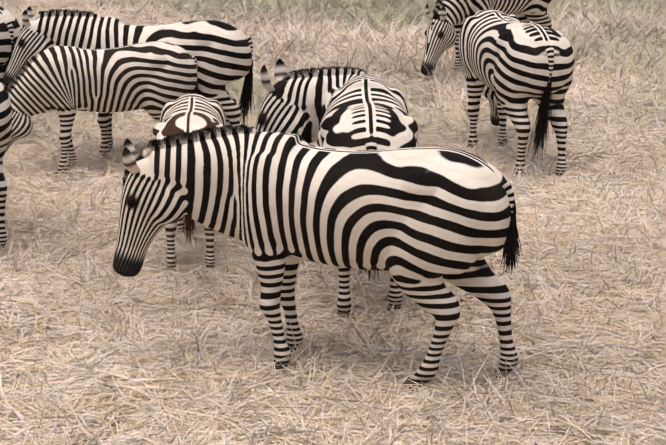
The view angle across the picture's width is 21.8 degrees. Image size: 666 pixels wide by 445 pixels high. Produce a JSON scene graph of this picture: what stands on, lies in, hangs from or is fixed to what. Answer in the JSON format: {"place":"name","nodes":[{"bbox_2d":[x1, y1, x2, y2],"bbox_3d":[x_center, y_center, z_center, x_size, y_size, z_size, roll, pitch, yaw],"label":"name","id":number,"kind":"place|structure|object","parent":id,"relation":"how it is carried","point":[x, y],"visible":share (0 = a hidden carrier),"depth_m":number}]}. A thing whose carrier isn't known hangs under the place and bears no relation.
{"place":"outdoors","nodes":[
{"label":"outdoors","id":0,"kind":"place"},
{"bbox_2d":[0,0,665,444],"bbox_3d":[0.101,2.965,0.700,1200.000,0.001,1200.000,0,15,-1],"label":"ground","id":1,"kind":"structure","parent":0,"point":[312,364],"depth_m":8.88},
{"bbox_2d":[0,82,11,251],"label":"zebra","id":2,"kind":"object","parent":1,"relation":"on","point":[5,120],"visible":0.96,"depth_m":11.03},
{"bbox_2d":[0,7,20,87],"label":"zebra","id":3,"kind":"object","parent":1,"relation":"on","point":[10,27],"visible":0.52,"depth_m":14.14},
{"bbox_2d":[3,41,197,173],"bbox_3d":[-1.855,-0.871,13.384,1.666,1.019,0.506,-4,15,-15],"label":"zebra","id":4,"kind":"object","parent":1,"relation":"on","point":[152,78],"visible":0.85,"depth_m":13.18},
{"bbox_2d":[2,6,254,156],"bbox_3d":[-1.629,-1.098,13.829,2.012,1.234,0.567,0,15,-1],"label":"zebra","id":5,"kind":"object","parent":1,"relation":"on","point":[221,51],"visible":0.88,"depth_m":13.61},
{"bbox_2d":[153,93,226,271],"bbox_3d":[-0.913,-0.312,11.300,0.494,0.992,1.681,-1,15,-3],"label":"zebra","id":6,"kind":"object","parent":1,"relation":"on","point":[189,113],"visible":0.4,"depth_m":10.70},
{"bbox_2d":[113,124,522,391],"bbox_3d":[-0.062,0.166,8.906,2.113,1.310,0.656,4,15,15],"label":"zebra","id":7,"kind":"object","parent":1,"relation":"on","point":[420,224],"visible":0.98,"depth_m":8.66},
{"bbox_2d":[255,59,418,320],"bbox_3d":[0.138,-0.236,10.436,0.901,1.295,1.770,-6,16,-21],"label":"zebra","id":8,"kind":"object","parent":1,"relation":"on","point":[347,108],"visible":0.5,"depth_m":10.48},
{"bbox_2d":[421,0,551,75],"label":"zebra","id":9,"kind":"object","parent":1,"relation":"on","point":[445,24],"visible":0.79,"depth_m":17.23},
{"bbox_2d":[459,9,573,177],"bbox_3d":[1.401,-1.063,13.784,0.672,1.192,1.846,-4,15,-16],"label":"zebra","id":10,"kind":"object","parent":1,"relation":"on","point":[512,65],"visible":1,"depth_m":13.09}
]}

